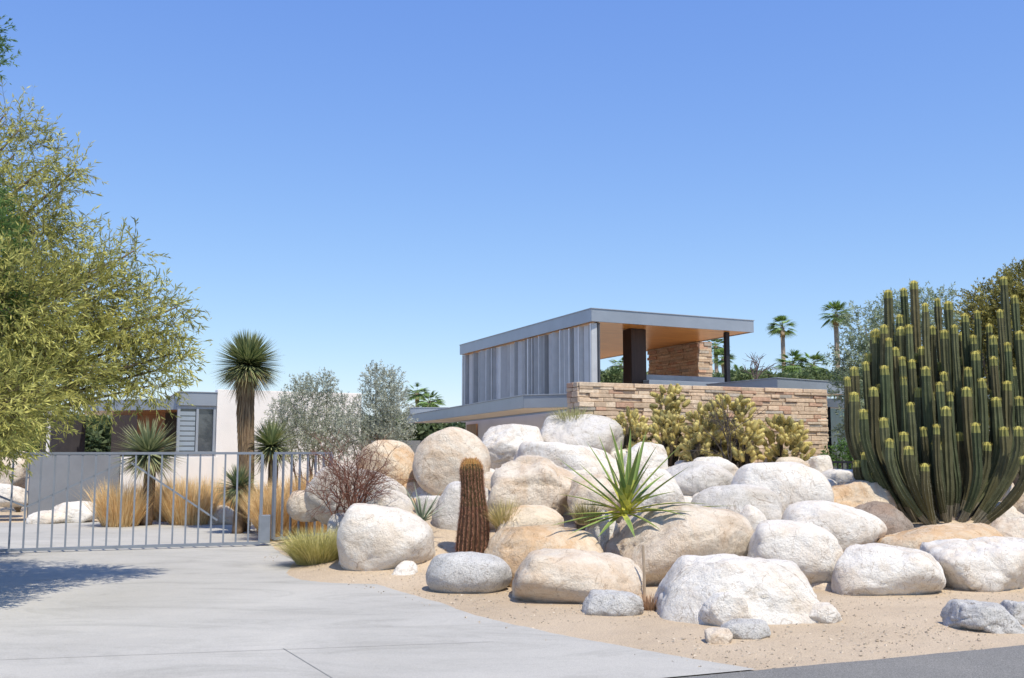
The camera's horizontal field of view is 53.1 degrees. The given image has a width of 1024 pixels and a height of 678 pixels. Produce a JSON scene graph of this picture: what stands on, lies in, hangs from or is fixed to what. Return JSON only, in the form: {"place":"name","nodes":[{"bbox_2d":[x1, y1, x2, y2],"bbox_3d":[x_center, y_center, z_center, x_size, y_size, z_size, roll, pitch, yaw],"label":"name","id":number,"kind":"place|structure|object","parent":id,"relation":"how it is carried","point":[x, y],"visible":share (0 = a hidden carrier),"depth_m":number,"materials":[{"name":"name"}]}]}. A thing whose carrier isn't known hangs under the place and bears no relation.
{"place":"outdoors","nodes":[
{"label":"outdoors","id":0,"kind":"place"},
{"bbox_2d":[72,476,159,526],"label":"dry bunch grass","id":1,"kind":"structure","parent":0,"point":[114,511],"depth_m":21.34,"materials":[{"name":"plant"}]},
{"bbox_2d":[83,399,176,410],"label":"porch fascia","id":2,"kind":"structure","parent":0,"point":[171,405],"depth_m":26.52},
{"bbox_2d":[176,405,215,450],"bbox_3d":[-7.945,2.249,25.775,0.940,1.153,0.100,3,-7,-28],"label":"window frame","id":3,"kind":"object","parent":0,"point":[179,407],"visible":1,"depth_m":25.74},
{"bbox_2d":[179,411,195,450],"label":"window louvre blades","id":4,"kind":"object","parent":3,"relation":"in","point":[185,428],"visible":0.97,"depth_m":25.65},
{"bbox_2d":[179,409,212,450],"bbox_3d":[-7.954,2.297,25.799,0.939,1.063,0.020,3,-7,-28],"label":"window glass","id":5,"kind":"object","parent":3,"relation":"in","point":[205,426],"visible":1,"depth_m":25.87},
{"bbox_2d":[0,522,752,677],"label":"driveway","id":6,"kind":"structure","parent":0,"point":[238,611],"depth_m":9.34,"materials":[{"name":"concrete"}]},
{"bbox_2d":[0,452,270,551],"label":"driveway gate","id":7,"kind":"structure","parent":6,"relation":"on","point":[264,529],"depth_m":16.57,"materials":[{"name":"metal"}]},
{"bbox_2d":[107,416,189,524],"bbox_3d":[-7.815,2.820,22.034,1.730,2.374,1.714,0,-6,0],"label":"yucca","id":8,"kind":"object","parent":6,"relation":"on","point":[146,441],"visible":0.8,"depth_m":21.87,"materials":[{"name":"green plant"}]},
{"bbox_2d":[149,473,231,524],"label":"dry bunch grass","id":9,"kind":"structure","parent":6,"relation":"on","point":[192,510],"depth_m":21.89,"materials":[{"name":"plant"}]},
{"bbox_2d":[213,464,256,533],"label":"yucca","id":10,"kind":"object","parent":6,"relation":"on","point":[242,481],"visible":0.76,"depth_m":19.66,"materials":[{"name":"green plant"}]},
{"bbox_2d":[210,328,283,531],"bbox_3d":[-5.306,1.808,20.424,1.565,4.080,1.580,0,-6,0],"label":"tree yucca","id":11,"kind":"object","parent":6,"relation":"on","point":[246,372],"visible":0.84,"depth_m":20.32,"materials":[{"name":"green plant"}]},
{"bbox_2d":[416,407,566,422],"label":"roof soffit","id":12,"kind":"structure","parent":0,"point":[502,413],"depth_m":26.43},
{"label":"lower roof deck","id":13,"kind":"object","parent":12,"relation":"on","visible":0},
{"bbox_2d":[407,395,567,422],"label":"roof fascia","id":14,"kind":"structure","parent":13,"relation":"attached to","point":[538,401],"depth_m":24.17,"materials":[{"name":"metal"}]},
{"bbox_2d":[0,475,1023,677],"bbox_3d":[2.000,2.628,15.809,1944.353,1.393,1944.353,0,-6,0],"label":"ground","id":15,"kind":"structure","parent":0,"point":[602,629],"depth_m":9.41,"materials":[{"name":"sand"}]},
{"bbox_2d":[0,483,27,507],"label":"boulder","id":16,"kind":"object","parent":15,"relation":"on","point":[18,494],"visible":0.74,"depth_m":23.22,"materials":[{"name":"white stone"}]},
{"bbox_2d":[0,449,29,487],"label":"boulder","id":17,"kind":"object","parent":15,"relation":"on","point":[20,474],"visible":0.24,"depth_m":24.23,"materials":[{"name":"beige stone"}]},
{"bbox_2d":[0,14,43,350],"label":"dark green tree","id":18,"kind":"object","parent":15,"relation":"on","point":[14,225],"visible":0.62,"depth_m":11.29,"materials":[{"name":"green plant"}]},
{"bbox_2d":[26,510,64,523],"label":"boulder","id":19,"kind":"object","parent":15,"relation":"on","point":[46,516],"visible":0.68,"depth_m":22.30,"materials":[{"name":"white stone"}]},
{"bbox_2d":[40,419,85,451],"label":"charcoal wall","id":20,"kind":"structure","parent":15,"relation":"on","point":[74,443],"depth_m":27.17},
{"bbox_2d":[27,455,119,518],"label":"garden wall","id":21,"kind":"structure","parent":15,"relation":"on","point":[61,474],"depth_m":23.79,"materials":[{"name":"grey paint"}]},
{"bbox_2d":[54,501,97,522],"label":"boulder","id":22,"kind":"object","parent":15,"relation":"on","point":[73,514],"visible":0.59,"depth_m":22.65,"materials":[{"name":"white stone"}]},
{"bbox_2d":[0,78,212,482],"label":"willow tree","id":23,"kind":"object","parent":15,"relation":"on","point":[36,356],"visible":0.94,"depth_m":11.82,"materials":[{"name":"green plant"}]},
{"bbox_2d":[111,415,180,456],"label":"porch back wall","id":24,"kind":"structure","parent":15,"relation":"on","point":[124,423],"depth_m":32.52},
{"bbox_2d":[119,457,217,494],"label":"body return wall","id":25,"kind":"structure","parent":15,"relation":"on","point":[193,467],"depth_m":25.09,"materials":[{"name":"white paint"}]},
{"bbox_2d":[228,484,302,540],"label":"dry bunch grass","id":26,"kind":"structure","parent":15,"relation":"on","point":[267,510],"depth_m":18.13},
{"bbox_2d":[251,416,298,487],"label":"yucca","id":27,"kind":"object","parent":15,"relation":"on","point":[270,436],"visible":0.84,"depth_m":20.55,"materials":[{"name":"green plant"}]},
{"bbox_2d":[214,390,361,490],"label":"white wall","id":28,"kind":"structure","parent":15,"relation":"on","point":[226,433],"depth_m":26.34,"materials":[{"name":"paint"}]},
{"bbox_2d":[262,525,338,565],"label":"green bunch grass","id":29,"kind":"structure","parent":15,"relation":"on","point":[316,549],"depth_m":13.96,"materials":[{"name":"plant"}]},
{"bbox_2d":[271,452,332,539],"bbox_3d":[-3.633,2.708,17.822,0.052,1.475,1.392,-4,-8,34],"label":"fence panel","id":30,"kind":"object","parent":15,"relation":"on","point":[273,516],"visible":0.51,"depth_m":17.47,"materials":[{"name":"metal"}]},
{"bbox_2d":[286,490,317,521],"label":"boulder","id":31,"kind":"object","parent":15,"relation":"on","point":[296,508],"visible":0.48,"depth_m":17.27,"materials":[{"name":"beige stone"}]},
{"bbox_2d":[256,368,361,483],"bbox_3d":[-4.609,2.364,23.328,2.446,3.570,1.938,0,-6,0],"label":"silver shrub","id":32,"kind":"object","parent":15,"relation":"on","point":[301,421],"visible":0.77,"depth_m":23.24,"materials":[{"name":"green plant"}]},
{"bbox_2d":[304,466,407,524],"bbox_3d":[-2.542,2.588,16.864,1.722,1.019,1.258,0,-6,0],"label":"boulder","id":33,"kind":"object","parent":15,"relation":"on","point":[311,502],"visible":0.37,"depth_m":16.36,"materials":[{"name":"grey stone"}]},
{"bbox_2d":[293,425,421,523],"bbox_3d":[-2.269,2.072,15.357,1.882,1.622,2.015,2,-6,-16],"label":"bare shrub","id":34,"kind":"object","parent":15,"relation":"on","point":[363,487],"visible":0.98,"depth_m":15.31,"materials":[{"name":"brown plant"}]},
{"bbox_2d":[326,359,418,464],"bbox_3d":[-3.016,2.226,22.365,2.140,3.644,1.827,0,-6,0],"label":"silver shrub","id":35,"kind":"object","parent":15,"relation":"on","point":[383,410],"visible":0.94,"depth_m":22.28,"materials":[{"name":"green plant"}]},
{"bbox_2d":[337,503,434,570],"bbox_3d":[-1.668,2.683,13.519,1.285,1.017,1.083,0,-6,0],"label":"boulder","id":36,"kind":"object","parent":15,"relation":"on","point":[372,537],"visible":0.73,"depth_m":13.11,"materials":[{"name":"white stone"}]},
{"bbox_2d":[357,440,416,484],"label":"boulder","id":37,"kind":"object","parent":15,"relation":"on","point":[403,454],"visible":0.34,"depth_m":17.05,"materials":[{"name":"beige stone"}]},
{"bbox_2d":[366,489,413,511],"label":"boulder","id":38,"kind":"object","parent":15,"relation":"on","point":[402,501],"visible":0.3,"depth_m":15.91,"materials":[{"name":"grey stone"}]},
{"bbox_2d":[26,365,860,451],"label":"distant trees","id":39,"kind":"object","parent":15,"relation":"on","point":[98,439],"visible":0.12,"depth_m":59.42,"materials":[{"name":"green plant"}]},
{"bbox_2d":[412,427,490,495],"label":"boulder","id":40,"kind":"object","parent":15,"relation":"on","point":[439,456],"visible":0.66,"depth_m":16.43,"materials":[{"name":"beige stone"}]},
{"bbox_2d":[432,481,489,530],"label":"boulder","id":41,"kind":"object","parent":15,"relation":"on","point":[451,491],"visible":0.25,"depth_m":14.99,"materials":[{"name":"grey stone"}]},
{"bbox_2d":[426,551,511,593],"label":"boulder","id":42,"kind":"object","parent":15,"relation":"on","point":[470,572],"visible":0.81,"depth_m":11.52,"materials":[{"name":"stone"}]},
{"bbox_2d":[454,455,490,552],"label":"barrel cactus","id":43,"kind":"object","parent":15,"relation":"on","point":[472,531],"visible":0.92,"depth_m":13.65,"materials":[{"name":"plant"}]},
{"bbox_2d":[482,424,543,469],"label":"boulder","id":44,"kind":"object","parent":15,"relation":"on","point":[503,442],"visible":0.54,"depth_m":17.92,"materials":[{"name":"white stone"}]},
{"bbox_2d":[466,411,565,440],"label":"wall","id":45,"kind":"structure","parent":15,"relation":"on","point":[536,420],"depth_m":28.25,"materials":[{"name":"white paint"}]},
{"bbox_2d":[495,505,563,532],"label":"boulder","id":46,"kind":"object","parent":15,"relation":"on","point":[537,515],"visible":0.42,"depth_m":13.64,"materials":[{"name":"beige stone"}]},
{"bbox_2d":[480,498,529,527],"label":"green bunch grass","id":47,"kind":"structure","parent":46,"relation":"on","point":[497,519],"depth_m":13.62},
{"bbox_2d":[486,455,575,528],"bbox_3d":[0.273,2.393,15.284,1.505,1.314,1.309,0,-6,0],"label":"boulder","id":48,"kind":"object","parent":15,"relation":"on","point":[532,480],"visible":0.6,"depth_m":14.75,"materials":[{"name":"beige stone"}]},
{"bbox_2d":[484,524,602,586],"bbox_3d":[0.411,2.701,12.421,1.536,0.887,1.118,0,-6,0],"label":"boulder","id":49,"kind":"object","parent":15,"relation":"on","point":[512,547],"visible":0.36,"depth_m":12.14,"materials":[{"name":"beige stone"}]},
{"bbox_2d":[513,441,618,481],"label":"boulder","id":50,"kind":"object","parent":15,"relation":"on","point":[576,457],"visible":0.35,"depth_m":16.40,"materials":[{"name":"white stone"}]},
{"bbox_2d":[512,548,642,603],"bbox_3d":[0.735,2.656,11.277,1.479,0.717,1.318,0,-6,0],"label":"boulder","id":51,"kind":"object","parent":15,"relation":"on","point":[548,575],"visible":0.73,"depth_m":10.78,"materials":[{"name":"beige stone"}]},
{"bbox_2d":[540,414,624,453],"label":"boulder","id":52,"kind":"object","parent":15,"relation":"on","point":[590,430],"visible":0.51,"depth_m":18.60,"materials":[{"name":"grey stone"}]},
{"bbox_2d":[567,474,620,524],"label":"boulder","id":53,"kind":"object","parent":15,"relation":"on","point":[578,490],"visible":0.38,"depth_m":14.42,"materials":[{"name":"beige stone"}]},
{"bbox_2d":[585,510,617,552],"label":"boulder","id":54,"kind":"object","parent":15,"relation":"on","point":[595,530],"visible":0.3,"depth_m":13.19,"materials":[{"name":"grey stone"}]},
{"bbox_2d":[582,589,643,615],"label":"boulder","id":55,"kind":"object","parent":15,"relation":"on","point":[601,602],"visible":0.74,"depth_m":9.99,"materials":[{"name":"stone"}]},
{"bbox_2d":[616,508,633,523],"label":"boulder","id":56,"kind":"object","parent":15,"relation":"on","point":[619,519],"visible":0.02,"depth_m":14.54,"materials":[{"name":"white stone"}]},
{"bbox_2d":[613,406,649,448],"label":"cholla cactus","id":57,"kind":"object","parent":15,"relation":"on","point":[633,416],"visible":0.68,"depth_m":19.02,"materials":[{"name":"yellow plant"}]},
{"bbox_2d":[264,523,1023,671],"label":"pebbles","id":58,"kind":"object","parent":15,"relation":"on","point":[778,635],"depth_m":9.08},
{"bbox_2d":[623,442,667,470],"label":"boulder","id":59,"kind":"object","parent":15,"relation":"on","point":[659,456],"visible":0.28,"depth_m":16.69,"materials":[{"name":"white stone"}]},
{"bbox_2d":[644,410,691,466],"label":"cholla cactus","id":60,"kind":"object","parent":15,"relation":"on","point":[656,428],"visible":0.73,"depth_m":18.70,"materials":[{"name":"yellow plant"}]},
{"bbox_2d":[648,383,690,456],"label":"cholla cactus","id":61,"kind":"object","parent":15,"relation":"on","point":[672,402],"visible":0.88,"depth_m":19.27,"materials":[{"name":"yellow plant"}]},
{"bbox_2d":[605,502,753,584],"bbox_3d":[2.139,2.602,12.777,2.014,1.113,1.706,0,-6,0],"label":"boulder","id":62,"kind":"object","parent":15,"relation":"on","point":[697,531],"visible":0.52,"depth_m":12.21,"materials":[{"name":"beige stone"}]},
{"bbox_2d":[551,424,716,536],"bbox_3d":[1.623,1.730,12.741,2.377,1.366,1.264,0,-6,0],"label":"agave","id":63,"kind":"object","parent":62,"relation":"on","point":[628,481],"visible":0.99,"depth_m":12.71,"materials":[{"name":"plant"}]},
{"bbox_2d":[679,420,714,461],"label":"cholla cactus","id":64,"kind":"object","parent":15,"relation":"on","point":[687,443],"visible":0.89,"depth_m":18.10,"materials":[{"name":"yellow plant"}]},
{"bbox_2d":[566,382,828,462],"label":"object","id":65,"kind":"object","parent":15,"relation":"on","point":[815,422],"visible":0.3,"depth_m":21.83,"materials":[{"name":"stone"}]},
{"bbox_2d":[666,461,733,495],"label":"boulder","id":66,"kind":"object","parent":15,"relation":"on","point":[693,478],"visible":0.52,"depth_m":15.76,"materials":[{"name":"grey stone"}]},
{"bbox_2d":[680,400,731,461],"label":"cholla cactus","id":67,"kind":"object","parent":15,"relation":"on","point":[714,428],"visible":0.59,"depth_m":18.40,"materials":[{"name":"yellow plant"}]},
{"bbox_2d":[704,627,732,643],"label":"boulder","id":68,"kind":"object","parent":15,"relation":"on","point":[717,635],"visible":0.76,"depth_m":8.54,"materials":[{"name":"beige stone"}]},
{"bbox_2d":[675,391,772,461],"bbox_3d":[3.718,1.576,18.225,1.504,1.371,1.380,3,-7,-22],"label":"dead cholla","id":69,"kind":"object","parent":15,"relation":"on","point":[726,427],"visible":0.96,"depth_m":18.05,"materials":[{"name":"brown plant"}]},
{"bbox_2d":[698,592,750,626],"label":"boulder","id":70,"kind":"object","parent":15,"relation":"on","point":[719,609],"visible":0.73,"depth_m":9.37,"materials":[{"name":"white stone"}]},
{"bbox_2d":[701,392,760,464],"bbox_3d":[3.978,1.706,18.828,1.250,1.488,0.984,2,-6,-15],"label":"cholla cactus","id":71,"kind":"object","parent":15,"relation":"on","point":[740,403],"visible":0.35,"depth_m":18.69,"materials":[{"name":"yellow plant"}]},
{"bbox_2d":[653,553,818,624],"bbox_3d":[2.176,2.531,10.086,1.578,0.789,1.336,0,-6,0],"label":"boulder","id":72,"kind":"object","parent":15,"relation":"on","point":[775,591],"visible":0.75,"depth_m":9.71,"materials":[{"name":"white stone"}]},
{"bbox_2d":[690,484,783,519],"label":"boulder","id":73,"kind":"object","parent":15,"relation":"on","point":[766,502],"visible":0.34,"depth_m":14.05,"materials":[{"name":"grey stone"}]},
{"bbox_2d":[724,415,764,467],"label":"cholla cactus","id":74,"kind":"object","parent":15,"relation":"on","point":[743,455],"visible":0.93,"depth_m":18.10,"materials":[{"name":"yellow plant"}]},
{"bbox_2d":[720,618,770,639],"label":"boulder","id":75,"kind":"object","parent":15,"relation":"on","point":[745,628],"visible":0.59,"depth_m":8.76,"materials":[{"name":"stone"}]},
{"bbox_2d":[765,315,798,370],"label":"fan palm","id":76,"kind":"object","parent":15,"relation":"on","point":[781,331],"visible":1,"depth_m":100.43,"materials":[{"name":"green plant"}]},
{"bbox_2d":[731,462,833,509],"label":"boulder","id":77,"kind":"object","parent":15,"relation":"on","point":[788,483],"visible":0.41,"depth_m":14.80,"materials":[{"name":"white stone"}]},
{"bbox_2d":[755,413,817,461],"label":"cholla cactus","id":78,"kind":"object","parent":15,"relation":"on","point":[792,436],"visible":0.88,"depth_m":18.75,"materials":[{"name":"yellow plant"}]},
{"bbox_2d":[747,519,843,583],"bbox_3d":[3.410,2.660,12.319,1.180,0.964,1.033,0,-6,0],"label":"boulder","id":79,"kind":"object","parent":15,"relation":"on","point":[813,552],"visible":0.61,"depth_m":11.91,"materials":[{"name":"white stone"}]},
{"bbox_2d":[809,602,841,623],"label":"boulder","id":80,"kind":"object","parent":15,"relation":"on","point":[825,612],"visible":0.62,"depth_m":9.54,"materials":[{"name":"white stone"}]},
{"bbox_2d":[782,500,886,551],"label":"boulder","id":81,"kind":"object","parent":15,"relation":"on","point":[846,526],"visible":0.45,"depth_m":13.37,"materials":[{"name":"white stone"}]},
{"bbox_2d":[818,301,853,397],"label":"fan palm","id":82,"kind":"object","parent":15,"relation":"on","point":[836,306],"visible":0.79,"depth_m":85.40,"materials":[{"name":"green plant"}]},
{"bbox_2d":[827,408,851,468],"bbox_3d":[8.327,3.053,25.386,0.050,2.620,2.638,-6,-9,44],"label":"glass","id":83,"kind":"object","parent":15,"relation":"on","point":[836,419],"depth_m":25.02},
{"bbox_2d":[831,480,896,507],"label":"boulder","id":84,"kind":"object","parent":15,"relation":"on","point":[854,493],"visible":0.19,"depth_m":15.14,"materials":[{"name":"beige stone"}]},
{"bbox_2d":[854,501,914,534],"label":"boulder","id":85,"kind":"object","parent":15,"relation":"on","point":[893,518],"visible":0.32,"depth_m":14.49,"materials":[{"name":"stone"}]},
{"bbox_2d":[831,543,945,595],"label":"boulder","id":86,"kind":"object","parent":15,"relation":"on","point":[874,569],"visible":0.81,"depth_m":11.38,"materials":[{"name":"white stone"}]},
{"bbox_2d":[820,432,956,468],"bbox_3d":[8.770,2.857,21.920,3.968,2.311,1.896,-4,-7,34],"label":"hedge","id":87,"kind":"object","parent":15,"relation":"on","point":[833,456],"visible":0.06,"depth_m":22.33,"materials":[{"name":"green plant"}]},
{"bbox_2d":[820,279,989,454],"bbox_3d":[9.669,1.387,23.936,4.863,5.740,3.114,0,-6,0],"label":"mesquite tree","id":88,"kind":"object","parent":15,"relation":"on","point":[849,358],"visible":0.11,"depth_m":24.07,"materials":[{"name":"green plant"}]},
{"bbox_2d":[843,276,1023,524],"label":"columnar cactus","id":89,"kind":"object","parent":15,"relation":"on","point":[914,453],"visible":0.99,"depth_m":15.71,"materials":[{"name":"plant"}]},
{"bbox_2d":[877,523,1003,549],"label":"boulder","id":90,"kind":"object","parent":15,"relation":"on","point":[915,538],"visible":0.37,"depth_m":13.00,"materials":[{"name":"beige stone"}]},
{"bbox_2d":[920,536,1023,591],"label":"boulder","id":91,"kind":"object","parent":15,"relation":"on","point":[988,564],"visible":0.62,"depth_m":11.75,"materials":[{"name":"white stone"}]},
{"bbox_2d":[940,599,1023,633],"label":"boulder","id":92,"kind":"object","parent":15,"relation":"on","point":[987,617],"visible":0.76,"depth_m":9.09,"materials":[{"name":"stone"}]},
{"bbox_2d":[953,257,1023,484],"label":"olive tree","id":93,"kind":"object","parent":15,"relation":"on","point":[991,306],"visible":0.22,"depth_m":20.11,"materials":[{"name":"green plant"}]},
{"bbox_2d":[990,517,1023,537],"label":"boulder","id":94,"kind":"object","parent":15,"relation":"on","point":[1008,527],"visible":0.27,"depth_m":13.48,"materials":[{"name":"beige stone"}]},
{"bbox_2d":[0,0,1023,430],"label":"sky","id":95,"kind":"structure","parent":0,"point":[347,184],"materials":[{"name":"blue"}]},
{"bbox_2d":[557,497,609,523],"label":"green bunch grass","id":96,"kind":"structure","parent":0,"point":[580,521],"depth_m":13.15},
{"bbox_2d":[631,468,685,513],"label":"boulder","id":97,"kind":"object","parent":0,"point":[671,486],"visible":0.48,"depth_m":14.25,"materials":[{"name":"white stone"}]},
{"bbox_2d":[680,645,1023,677],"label":"road","id":98,"kind":"structure","parent":0,"point":[1003,662],"depth_m":7.53,"materials":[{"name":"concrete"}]},
{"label":"roof deck","id":99,"kind":"object","parent":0,"visible":0},
{"bbox_2d":[646,374,723,382],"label":"roof deck parapet","id":100,"kind":"structure","parent":99,"relation":"attached to","point":[685,378],"depth_m":30.18,"materials":[{"name":"metal"}]},
{"bbox_2d":[623,328,646,383],"bbox_3d":[3.491,0.843,29.127,0.546,2.222,0.498,3,-7,-28],"label":"wood panel","id":101,"kind":"object","parent":100,"relation":"attached to","point":[634,356],"visible":0.64,"depth_m":28.96,"materials":[{"name":"wood"}]},
{"bbox_2d":[707,378,843,395],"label":"roof fascia","id":102,"kind":"structure","parent":99,"relation":"attached to","point":[787,383],"depth_m":25.76,"materials":[{"name":"metal"}]},
{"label":"core block","id":103,"kind":"object","parent":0,"visible":0},
{"bbox_2d":[597,323,599,381],"bbox_3d":[0.366,1.193,31.973,0.040,2.242,10.270,3,-7,-22],"label":"louvre backing","id":104,"kind":"object","parent":103,"relation":"on","point":[598,352],"visible":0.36,"depth_m":27.32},
{"bbox_2d":[462,323,596,404],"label":"louvres","id":105,"kind":"object","parent":104,"relation":"on","point":[554,363],"visible":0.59,"depth_m":30.89,"materials":[{"name":"metal"}]},
{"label":"upper roof deck","id":106,"kind":"object","parent":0,"visible":0},
{"bbox_2d":[460,309,753,358],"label":"roof fascia","id":107,"kind":"structure","parent":106,"relation":"attached to","point":[616,316],"depth_m":28.96,"materials":[{"name":"metal"}]},
{"bbox_2d":[466,321,747,358],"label":"roof soffit","id":108,"kind":"structure","parent":107,"relation":"attached to","point":[611,339],"depth_m":30.77,"materials":[{"name":"brown wood"}]},
{"bbox_2d":[647,341,712,376],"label":"chimney stones","id":109,"kind":"object","parent":108,"relation":"attached to","point":[692,359],"visible":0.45,"depth_m":33.12,"materials":[{"name":"stone"}]},
{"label":"roof deck","id":110,"kind":"object","parent":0,"visible":0},
{"bbox_2d":[170,392,216,405],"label":"roof fascia","id":111,"kind":"structure","parent":110,"relation":"attached to","point":[201,399],"depth_m":25.79,"materials":[{"name":"metal"}]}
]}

